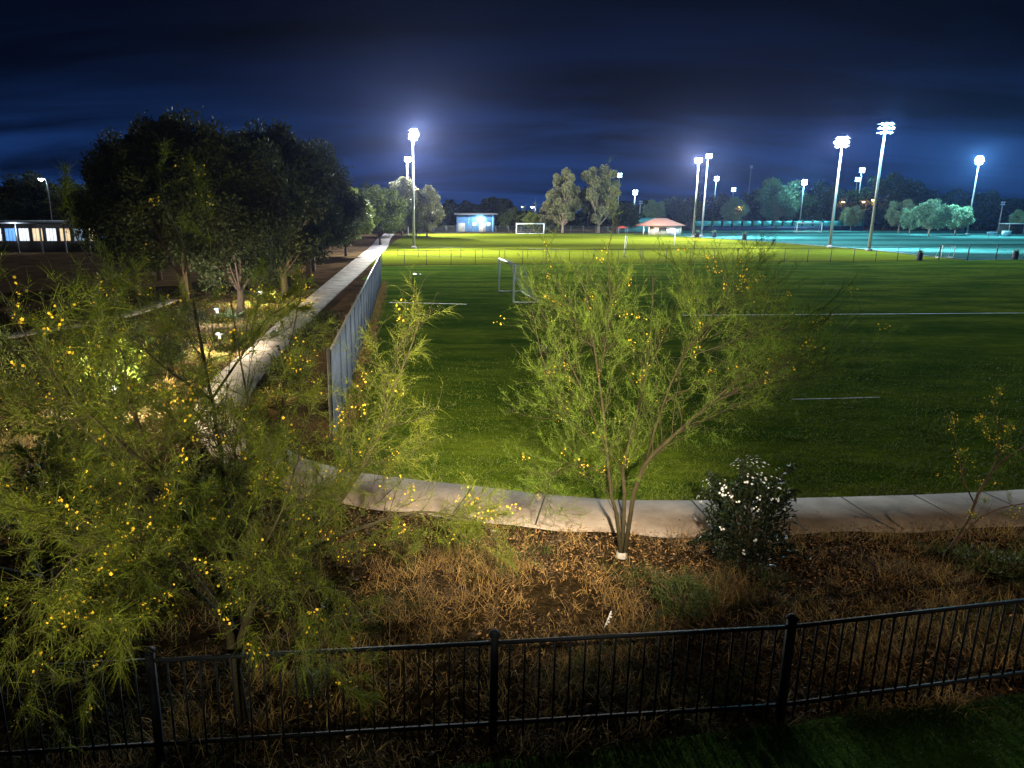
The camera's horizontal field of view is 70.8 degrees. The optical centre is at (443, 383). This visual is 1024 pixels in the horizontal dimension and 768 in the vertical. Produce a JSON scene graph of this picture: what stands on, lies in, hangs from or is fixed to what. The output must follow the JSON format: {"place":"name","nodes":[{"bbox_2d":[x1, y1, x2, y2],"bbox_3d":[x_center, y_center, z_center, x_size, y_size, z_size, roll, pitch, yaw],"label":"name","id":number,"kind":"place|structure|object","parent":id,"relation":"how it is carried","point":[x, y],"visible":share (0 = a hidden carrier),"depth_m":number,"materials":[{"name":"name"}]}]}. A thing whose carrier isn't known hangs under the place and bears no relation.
{"place":"outdoors","nodes":[
{"label":"outdoors","id":0,"kind":"place"},
{"bbox_2d":[0,220,103,252],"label":"building","id":1,"kind":"structure","parent":0,"point":[42,236],"depth_m":100.87,"materials":[{"name":"white"}]},
{"bbox_2d":[4,228,16,241],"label":"window","id":2,"kind":"structure","parent":1,"relation":"in","point":[7,231],"depth_m":100.80,"materials":[{"name":"blue glass"}]},
{"bbox_2d":[17,228,30,241],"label":"window","id":3,"kind":"structure","parent":1,"relation":"in","point":[23,233],"depth_m":100.81,"materials":[{"name":"white glass"}]},
{"bbox_2d":[31,228,44,241],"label":"window","id":4,"kind":"structure","parent":1,"relation":"in","point":[35,231],"depth_m":100.81,"materials":[{"name":"beige glass"}]},
{"bbox_2d":[45,228,57,241],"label":"window","id":5,"kind":"structure","parent":1,"relation":"in","point":[51,233],"depth_m":100.81,"materials":[{"name":"white glass"}]},
{"bbox_2d":[59,228,71,241],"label":"window","id":6,"kind":"structure","parent":1,"relation":"in","point":[61,234],"depth_m":100.81,"materials":[{"name":"beige glass"}]},
{"bbox_2d":[1,299,178,338],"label":"sidewalk","id":7,"kind":"structure","parent":0,"point":[137,311],"depth_m":37.88,"materials":[{"name":"concrete"}]},
{"bbox_2d":[0,213,997,497],"bbox_3d":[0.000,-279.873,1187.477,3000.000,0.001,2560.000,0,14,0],"label":"ground","id":8,"kind":"structure","parent":0,"point":[34,267],"depth_m":51.04,"materials":[{"name":"brown soil"}]},
{"bbox_2d":[0,170,58,219],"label":"broad tree","id":9,"kind":"object","parent":8,"relation":"on","point":[15,207],"visible":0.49,"depth_m":141.35,"materials":[{"name":"green plant"}]},
{"bbox_2d":[27,176,89,219],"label":"broad tree","id":10,"kind":"object","parent":8,"relation":"on","point":[40,211],"visible":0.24,"depth_m":141.18,"materials":[{"name":"green plant"}]},
{"bbox_2d":[56,307,158,352],"bbox_3d":[-12.709,-1.913,27.240,2.952,1.996,3.716,12,18,41],"label":"shrub","id":11,"kind":"object","parent":8,"relation":"on","point":[142,339],"visible":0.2,"depth_m":27.39,"materials":[{"name":"green plant"}]},
{"bbox_2d":[56,126,171,294],"bbox_3d":[-21.220,-11.426,47.555,7.833,11.026,8.256,-4,14,-16],"label":"evergreen tree","id":12,"kind":"object","parent":8,"relation":"on","point":[94,175],"visible":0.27,"depth_m":45.55,"materials":[{"name":"green plant"}]},
{"bbox_2d":[0,288,315,462],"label":"ground cover","id":13,"kind":"object","parent":8,"relation":"on","point":[308,292],"visible":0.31,"depth_m":33.71,"materials":[{"name":"green plant"}]},
{"bbox_2d":[93,102,243,299],"bbox_3d":[-16.545,-11.082,44.370,9.157,11.857,9.616,-12,18,-42],"label":"evergreen tree","id":14,"kind":"object","parent":8,"relation":"on","point":[140,155],"visible":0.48,"depth_m":42.44,"materials":[{"name":"green plant"}]},
{"bbox_2d":[149,335,196,366],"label":"shrub","id":15,"kind":"object","parent":8,"relation":"on","point":[179,348],"visible":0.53,"depth_m":25.83,"materials":[{"name":"green plant"}]},
{"bbox_2d":[159,299,213,330],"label":"shrub","id":16,"kind":"object","parent":8,"relation":"on","point":[200,318],"visible":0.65,"depth_m":32.97,"materials":[{"name":"green plant"}]},
{"bbox_2d":[150,116,307,316],"bbox_3d":[-10.905,-8.509,37.231,8.098,10.178,7.683,-4,14,-17],"label":"evergreen tree","id":17,"kind":"object","parent":8,"relation":"on","point":[246,234],"visible":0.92,"depth_m":35.94,"materials":[{"name":"green plant"}]},
{"bbox_2d":[251,381,300,412],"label":"dry shrub","id":18,"kind":"object","parent":8,"relation":"on","point":[277,402],"visible":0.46,"depth_m":20.51,"materials":[{"name":"plant"}]},
{"bbox_2d":[255,344,312,387],"bbox_3d":[-5.148,-0.603,23.066,1.800,1.403,1.743,-4,14,-16],"label":"shrub","id":19,"kind":"object","parent":8,"relation":"on","point":[274,373],"visible":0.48,"depth_m":22.84,"materials":[{"name":"green plant"}]},
{"bbox_2d":[226,115,343,295],"bbox_3d":[-10.871,-11.620,47.280,8.892,11.542,8.468,4,14,15],"label":"evergreen tree","id":20,"kind":"object","parent":8,"relation":"on","point":[315,193],"visible":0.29,"depth_m":45.83,"materials":[{"name":"green plant"}]},
{"bbox_2d":[279,320,327,356],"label":"shrub","id":21,"kind":"object","parent":8,"relation":"on","point":[307,329],"visible":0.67,"depth_m":27.63,"materials":[{"name":"green plant"}]},
{"bbox_2d":[309,308,343,332],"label":"shrub","id":22,"kind":"object","parent":8,"relation":"on","point":[324,316],"visible":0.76,"depth_m":33.07,"materials":[{"name":"green plant"}]},
{"bbox_2d":[291,134,367,279],"bbox_3d":[-10.750,-14.290,58.562,9.660,11.450,10.182,-10,17,-35],"label":"evergreen tree","id":23,"kind":"object","parent":8,"relation":"on","point":[353,205],"visible":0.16,"depth_m":57.35,"materials":[{"name":"green plant"}]},
{"bbox_2d":[327,253,380,440],"bbox_3d":[-3.856,-4.407,36.994,0.167,2.370,40.132,-1,14,-3],"label":"slat fence","id":24,"kind":"object","parent":8,"relation":"on","point":[361,307],"visible":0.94,"depth_m":23.07,"materials":[{"name":"metal"}]},
{"bbox_2d":[343,187,376,255],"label":"young tree","id":25,"kind":"object","parent":8,"relation":"on","point":[363,222],"visible":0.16,"depth_m":89.18,"materials":[{"name":"green plant"}]},
{"bbox_2d":[356,182,388,232],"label":"broad tree","id":26,"kind":"object","parent":8,"relation":"on","point":[364,187],"visible":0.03,"depth_m":184.80,"materials":[{"name":"green plant"}]},
{"bbox_2d":[360,184,407,244],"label":"young tree","id":27,"kind":"object","parent":8,"relation":"on","point":[380,202],"visible":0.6,"depth_m":117.03,"materials":[{"name":"green plant"}]},
{"bbox_2d":[385,176,417,235],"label":"broad tree","id":28,"kind":"object","parent":8,"relation":"on","point":[403,187],"visible":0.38,"depth_m":161.00,"materials":[{"name":"green plant"}]},
{"bbox_2d":[434,203,456,230],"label":"broad tree","id":29,"kind":"object","parent":8,"relation":"on","point":[449,220],"visible":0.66,"depth_m":208.33,"materials":[{"name":"green plant"}]},
{"bbox_2d":[454,200,487,212],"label":"broad tree","id":30,"kind":"object","parent":8,"relation":"on","point":[466,206],"visible":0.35,"depth_m":223.58,"materials":[{"name":"green plant"}]},
{"bbox_2d":[454,213,497,231],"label":"hall","id":31,"kind":"structure","parent":8,"relation":"on","point":[464,221],"depth_m":201.90,"materials":[{"name":"metal"}]},
{"bbox_2d":[478,197,509,225],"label":"broad tree","id":32,"kind":"object","parent":8,"relation":"on","point":[498,205],"visible":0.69,"depth_m":227.25,"materials":[{"name":"green plant"}]},
{"bbox_2d":[498,207,522,231],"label":"broad tree","id":33,"kind":"object","parent":8,"relation":"on","point":[510,217],"visible":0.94,"depth_m":198.53,"materials":[{"name":"green plant"}]},
{"bbox_2d":[521,212,539,232],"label":"broad tree","id":34,"kind":"object","parent":8,"relation":"on","point":[524,219],"visible":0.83,"depth_m":192.05,"materials":[{"name":"green plant"}]},
{"bbox_2d":[537,201,561,231],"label":"broad tree","id":35,"kind":"object","parent":8,"relation":"on","point":[548,222],"visible":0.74,"depth_m":198.38,"materials":[{"name":"green plant"}]},
{"bbox_2d":[545,167,582,232],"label":"gum tree","id":36,"kind":"object","parent":8,"relation":"on","point":[569,191],"visible":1,"depth_m":186.69,"materials":[{"name":"green plant"}]},
{"bbox_2d":[579,164,620,232],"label":"gum tree","id":37,"kind":"object","parent":8,"relation":"on","point":[592,196],"visible":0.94,"depth_m":186.76,"materials":[{"name":"green plant"}]},
{"bbox_2d":[607,202,641,231],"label":"broad tree","id":38,"kind":"object","parent":8,"relation":"on","point":[633,218],"visible":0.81,"depth_m":198.73,"materials":[{"name":"green plant"}]},
{"bbox_2d":[642,199,666,217],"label":"broad tree","id":39,"kind":"object","parent":8,"relation":"on","point":[649,211],"visible":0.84,"depth_m":228.02,"materials":[{"name":"green plant"}]},
{"bbox_2d":[658,195,685,223],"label":"broad tree","id":40,"kind":"object","parent":8,"relation":"on","point":[675,204],"visible":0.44,"depth_m":236.56,"materials":[{"name":"green plant"}]},
{"bbox_2d":[675,196,708,228],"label":"broad tree","id":41,"kind":"object","parent":8,"relation":"on","point":[683,217],"visible":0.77,"depth_m":227.56,"materials":[{"name":"green plant"}]},
{"bbox_2d":[391,198,1023,226],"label":"wood","id":42,"kind":"object","parent":8,"relation":"on","point":[579,220],"visible":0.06,"depth_m":273.11,"materials":[{"name":"green plant"}]},
{"bbox_2d":[704,192,731,226],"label":"broad tree","id":43,"kind":"object","parent":8,"relation":"on","point":[715,203],"visible":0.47,"depth_m":230.66,"materials":[{"name":"green plant"}]},
{"bbox_2d":[719,196,749,226],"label":"broad tree","id":44,"kind":"object","parent":8,"relation":"on","point":[730,213],"visible":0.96,"depth_m":218.01,"materials":[{"name":"green plant"}]},
{"bbox_2d":[734,190,768,226],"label":"broad tree","id":45,"kind":"object","parent":8,"relation":"on","point":[753,214],"visible":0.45,"depth_m":229.29,"materials":[{"name":"green plant"}]},
{"bbox_2d":[691,220,863,230],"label":"windscreen fence","id":46,"kind":"object","parent":8,"relation":"on","point":[758,223],"visible":0.78,"depth_m":213.78,"materials":[{"name":"fabric"}]},
{"bbox_2d":[753,177,806,226],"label":"broad tree","id":47,"kind":"object","parent":8,"relation":"on","point":[773,206],"visible":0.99,"depth_m":221.82,"materials":[{"name":"green plant"}]},
{"bbox_2d":[797,194,823,226],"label":"broad tree","id":48,"kind":"object","parent":8,"relation":"on","point":[812,212],"visible":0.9,"depth_m":220.42,"materials":[{"name":"green plant"}]},
{"bbox_2d":[798,180,860,226],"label":"broad tree","id":49,"kind":"object","parent":8,"relation":"on","point":[823,193],"visible":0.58,"depth_m":233.19,"materials":[{"name":"green plant"}]},
{"bbox_2d":[850,172,928,228],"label":"broad tree","id":50,"kind":"object","parent":8,"relation":"on","point":[895,189],"visible":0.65,"depth_m":224.04,"materials":[{"name":"green plant"}]},
{"bbox_2d":[915,187,941,228],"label":"broad tree","id":51,"kind":"object","parent":8,"relation":"on","point":[935,194],"visible":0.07,"depth_m":233.23,"materials":[{"name":"green plant"}]},
{"bbox_2d":[922,188,974,228],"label":"broad tree","id":52,"kind":"object","parent":8,"relation":"on","point":[950,199],"visible":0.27,"depth_m":229.64,"materials":[{"name":"green plant"}]},
{"bbox_2d":[956,189,1009,228],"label":"broad tree","id":53,"kind":"object","parent":8,"relation":"on","point":[991,202],"visible":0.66,"depth_m":225.85,"materials":[{"name":"green plant"}]},
{"bbox_2d":[991,197,1023,222],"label":"broad tree","id":54,"kind":"object","parent":8,"relation":"on","point":[1014,203],"visible":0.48,"depth_m":227.16,"materials":[{"name":"green plant"}]},
{"bbox_2d":[0,377,1023,767],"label":"planting bed","id":55,"kind":"object","parent":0,"point":[544,603],"visible":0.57,"depth_m":9.27,"materials":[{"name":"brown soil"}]},
{"bbox_2d":[0,324,61,390],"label":"shrub","id":56,"kind":"object","parent":55,"relation":"on","point":[11,354],"visible":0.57,"depth_m":21.92,"materials":[{"name":"green plant"}]},
{"bbox_2d":[1,375,137,466],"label":"shrub","id":57,"kind":"object","parent":55,"relation":"on","point":[8,426],"visible":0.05,"depth_m":14.97,"materials":[{"name":"green plant"}]},
{"bbox_2d":[0,439,148,554],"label":"shrub","id":58,"kind":"object","parent":55,"relation":"on","point":[32,482],"visible":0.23,"depth_m":11.83,"materials":[{"name":"green plant"}]},
{"bbox_2d":[62,332,156,388],"bbox_3d":[-9.930,-0.662,21.554,2.691,2.221,2.704,1,14,5],"label":"shrub","id":59,"kind":"object","parent":55,"relation":"on","point":[132,368],"visible":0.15,"depth_m":21.27,"materials":[{"name":"green plant"}]},
{"bbox_2d":[0,242,324,633],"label":"flowering tree","id":60,"kind":"object","parent":55,"relation":"on","point":[54,440],"visible":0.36,"depth_m":9.23,"materials":[{"name":"green plant"}]},
{"bbox_2d":[147,371,190,391],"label":"dry shrub","id":61,"kind":"object","parent":55,"relation":"on","point":[160,385],"visible":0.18,"depth_m":22.45,"materials":[{"name":"beige plant"}]},
{"bbox_2d":[129,373,242,461],"bbox_3d":[-5.679,0.754,15.755,2.351,2.178,2.038,2,14,9],"label":"dry shrub","id":62,"kind":"object","parent":55,"relation":"on","point":[191,443],"visible":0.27,"depth_m":15.76,"materials":[{"name":"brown plant"}]},
{"bbox_2d":[138,446,244,525],"bbox_3d":[-4.600,1.829,13.076,1.839,1.345,2.120,-5,14,-20],"label":"shrub","id":63,"kind":"object","parent":55,"relation":"on","point":[209,471],"visible":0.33,"depth_m":12.94,"materials":[{"name":"green plant"}]},
{"bbox_2d":[189,390,300,490],"bbox_3d":[-3.966,1.142,14.211,2.101,2.148,2.060,0,14,-1],"label":"dry shrub","id":64,"kind":"object","parent":55,"relation":"on","point":[235,455],"visible":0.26,"depth_m":14.12,"materials":[{"name":"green plant"}]},
{"bbox_2d":[0,137,540,766],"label":"flowering tree","id":65,"kind":"object","parent":55,"relation":"on","point":[224,609],"visible":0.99,"depth_m":6.58,"materials":[{"name":"green plant"}]},
{"bbox_2d":[283,655,335,700],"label":"weed clump","id":66,"kind":"object","parent":55,"relation":"on","point":[316,675],"visible":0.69,"depth_m":8.30,"materials":[{"name":"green plant"}]},
{"bbox_2d":[0,598,1023,767],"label":"picket fence","id":67,"kind":"object","parent":55,"relation":"on","point":[494,642],"visible":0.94,"depth_m":7.52,"materials":[{"name":"black metal"}]},
{"bbox_2d":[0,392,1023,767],"bbox_3d":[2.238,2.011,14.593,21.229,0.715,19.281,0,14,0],"label":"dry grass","id":68,"kind":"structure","parent":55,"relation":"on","point":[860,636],"depth_m":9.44,"materials":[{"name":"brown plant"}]},
{"bbox_2d":[643,564,722,624],"bbox_3d":[3.320,2.900,9.976,1.129,0.720,1.135,1,14,4],"label":"weed clump","id":69,"kind":"object","parent":55,"relation":"on","point":[700,596],"visible":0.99,"depth_m":9.86,"materials":[{"name":"green plant"}]},
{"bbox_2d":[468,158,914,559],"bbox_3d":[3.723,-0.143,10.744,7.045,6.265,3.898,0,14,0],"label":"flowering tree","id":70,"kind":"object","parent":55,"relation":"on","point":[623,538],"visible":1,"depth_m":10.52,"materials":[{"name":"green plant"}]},
{"bbox_2d":[689,455,810,578],"bbox_3d":[4.654,2.009,10.900,1.624,2.006,1.500,0,14,-1],"label":"oleander bush","id":71,"kind":"object","parent":55,"relation":"on","point":[725,512],"visible":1,"depth_m":10.74,"materials":[{"name":"green plant"}]},
{"bbox_2d":[936,385,1023,556],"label":"flowering sapling","id":72,"kind":"object","parent":55,"relation":"on","point":[959,536],"visible":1,"depth_m":11.27,"materials":[{"name":"green plant"}]},
{"bbox_2d":[936,541,1023,592],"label":"weed clump","id":73,"kind":"object","parent":55,"relation":"on","point":[1006,564],"visible":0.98,"depth_m":11.12,"materials":[{"name":"green plant"}]},
{"bbox_2d":[0,0,1023,213],"label":"sky","id":74,"kind":"structure","parent":0,"point":[501,97],"materials":[{"name":"blue"}]},
{"bbox_2d":[194,233,1023,537],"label":"sidewalk","id":75,"kind":"structure","parent":0,"point":[656,517],"depth_m":13.57,"materials":[{"name":"concrete"}]},
{"bbox_2d":[212,334,1023,532],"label":"path joint","id":76,"kind":"object","parent":75,"relation":"on","point":[619,501],"visible":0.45,"depth_m":13.61,"materials":[{"name":"black concrete"}]},
{"bbox_2d":[272,489,1023,535],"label":"fallen leaves","id":77,"kind":"object","parent":75,"relation":"on","point":[735,533],"visible":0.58,"depth_m":12.66,"materials":[{"name":"brown plant"}]},
{"bbox_2d":[369,234,958,265],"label":"field","id":78,"kind":"structure","parent":0,"point":[562,242],"depth_m":104.39,"materials":[{"name":"green plant"}]},
{"bbox_2d":[408,129,418,247],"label":"floodlight mast","id":79,"kind":"object","parent":78,"relation":"on","point":[412,138],"visible":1,"depth_m":108.37,"materials":[{"name":"metal"}]},
{"bbox_2d":[404,206,425,237],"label":"young tree","id":80,"kind":"object","parent":78,"relation":"on","point":[408,219],"visible":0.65,"depth_m":154.89,"materials":[{"name":"green plant"}]},
{"bbox_2d":[410,184,444,237],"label":"broad tree","id":81,"kind":"object","parent":78,"relation":"on","point":[427,200],"visible":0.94,"depth_m":154.23,"materials":[{"name":"green plant"}]},
{"bbox_2d":[409,226,644,233],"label":"chain fence","id":82,"kind":"object","parent":78,"relation":"on","point":[532,228],"visible":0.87,"depth_m":184.58,"materials":[{"name":"metal"}]},
{"bbox_2d":[398,246,663,259],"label":"chain fence","id":83,"kind":"object","parent":78,"relation":"on","point":[527,252],"visible":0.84,"depth_m":85.65,"materials":[{"name":"metal"}]},
{"bbox_2d":[381,247,939,265],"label":"chain fence","id":84,"kind":"object","parent":78,"relation":"on","point":[569,251],"visible":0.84,"depth_m":78.48,"materials":[{"name":"metal"}]},
{"bbox_2d":[636,218,685,234],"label":"pavilion","id":85,"kind":"structure","parent":78,"relation":"on","point":[661,226],"depth_m":172.31,"materials":[{"name":"metal"}]},
{"bbox_2d":[692,158,701,236],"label":"floodlight mast","id":86,"kind":"object","parent":78,"relation":"on","point":[699,159],"visible":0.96,"depth_m":155.92,"materials":[{"name":"metal"}]},
{"bbox_2d":[827,136,850,247],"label":"floodlight mast","id":87,"kind":"object","parent":78,"relation":"on","point":[835,197],"visible":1,"depth_m":110.84,"materials":[{"name":"metal"}]},
{"bbox_2d":[865,122,894,250],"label":"floodlight mast","id":88,"kind":"object","parent":78,"relation":"on","point":[875,202],"visible":0.95,"depth_m":101.09,"materials":[{"name":"metal"}]},
{"bbox_2d":[320,260,1023,499],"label":"field","id":89,"kind":"structure","parent":0,"point":[473,331],"depth_m":25.20,"materials":[{"name":"green plant"}]},
{"bbox_2d":[498,258,538,302],"bbox_3d":[4.885,-6.920,47.245,1.709,2.365,6.486,-1,14,-4],"label":"soccer goal","id":90,"kind":"object","parent":89,"relation":"on","point":[514,269],"visible":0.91,"depth_m":46.42,"materials":[{"name":"grey metal"}]},
{"bbox_2d":[328,280,1015,544],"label":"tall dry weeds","id":91,"kind":"object","parent":89,"relation":"on","point":[382,290],"visible":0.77,"depth_m":19.70,"materials":[{"name":"plant"}]},
{"bbox_2d":[419,692,1023,767],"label":"lawn","id":92,"kind":"structure","parent":0,"point":[835,751],"depth_m":7.51,"materials":[{"name":"green plant"}]},
{"bbox_2d":[644,231,1023,259],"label":"turf field","id":93,"kind":"structure","parent":0,"point":[934,240],"depth_m":140.64,"materials":[{"name":"teal"}]},
{"bbox_2d":[620,218,653,231],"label":"shed","id":94,"kind":"structure","parent":93,"relation":"on","point":[636,229],"depth_m":201.01,"materials":[{"name":"teal"}]},
{"bbox_2d":[700,154,711,235],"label":"floodlight mast","id":95,"kind":"object","parent":93,"relation":"on","point":[708,156],"visible":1,"depth_m":161.58,"materials":[{"name":"metal"}]},
{"bbox_2d":[839,205,864,230],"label":"broad tree","id":96,"kind":"object","parent":93,"relation":"on","point":[853,220],"visible":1,"depth_m":209.39,"materials":[{"name":"green plant"}]},
{"bbox_2d":[884,199,918,232],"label":"broad tree","id":97,"kind":"object","parent":93,"relation":"on","point":[891,217],"visible":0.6,"depth_m":190.20,"materials":[{"name":"green plant"}]},
{"bbox_2d":[899,208,925,234],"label":"broad tree","id":98,"kind":"object","parent":93,"relation":"on","point":[905,220],"visible":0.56,"depth_m":173.26,"materials":[{"name":"green plant"}]},
{"bbox_2d":[908,198,955,235],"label":"broad tree","id":99,"kind":"object","parent":93,"relation":"on","point":[938,216],"visible":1,"depth_m":162.15,"materials":[{"name":"green plant"}]},
{"bbox_2d":[945,204,975,234],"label":"broad tree","id":100,"kind":"object","parent":93,"relation":"on","point":[966,218],"visible":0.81,"depth_m":169.83,"materials":[{"name":"green plant"}]},
{"bbox_2d":[965,156,983,234],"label":"floodlight mast","id":101,"kind":"object","parent":93,"relation":"on","point":[978,163],"visible":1,"depth_m":172.95,"materials":[{"name":"metal"}]},
{"bbox_2d":[938,244,1023,259],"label":"chain fence","id":102,"kind":"object","parent":93,"relation":"on","point":[968,255],"visible":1,"depth_m":84.04,"materials":[{"name":"metal"}]},
{"bbox_2d":[998,223,1023,233],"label":"shelter","id":103,"kind":"object","parent":93,"relation":"on","point":[1016,228],"visible":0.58,"depth_m":182.30,"materials":[{"name":"metal"}]},
{"bbox_2d":[1008,209,1023,222],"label":"broad tree","id":104,"kind":"object","parent":93,"relation":"on","point":[1013,218],"visible":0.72,"depth_m":184.80,"materials":[{"name":"green plant"}]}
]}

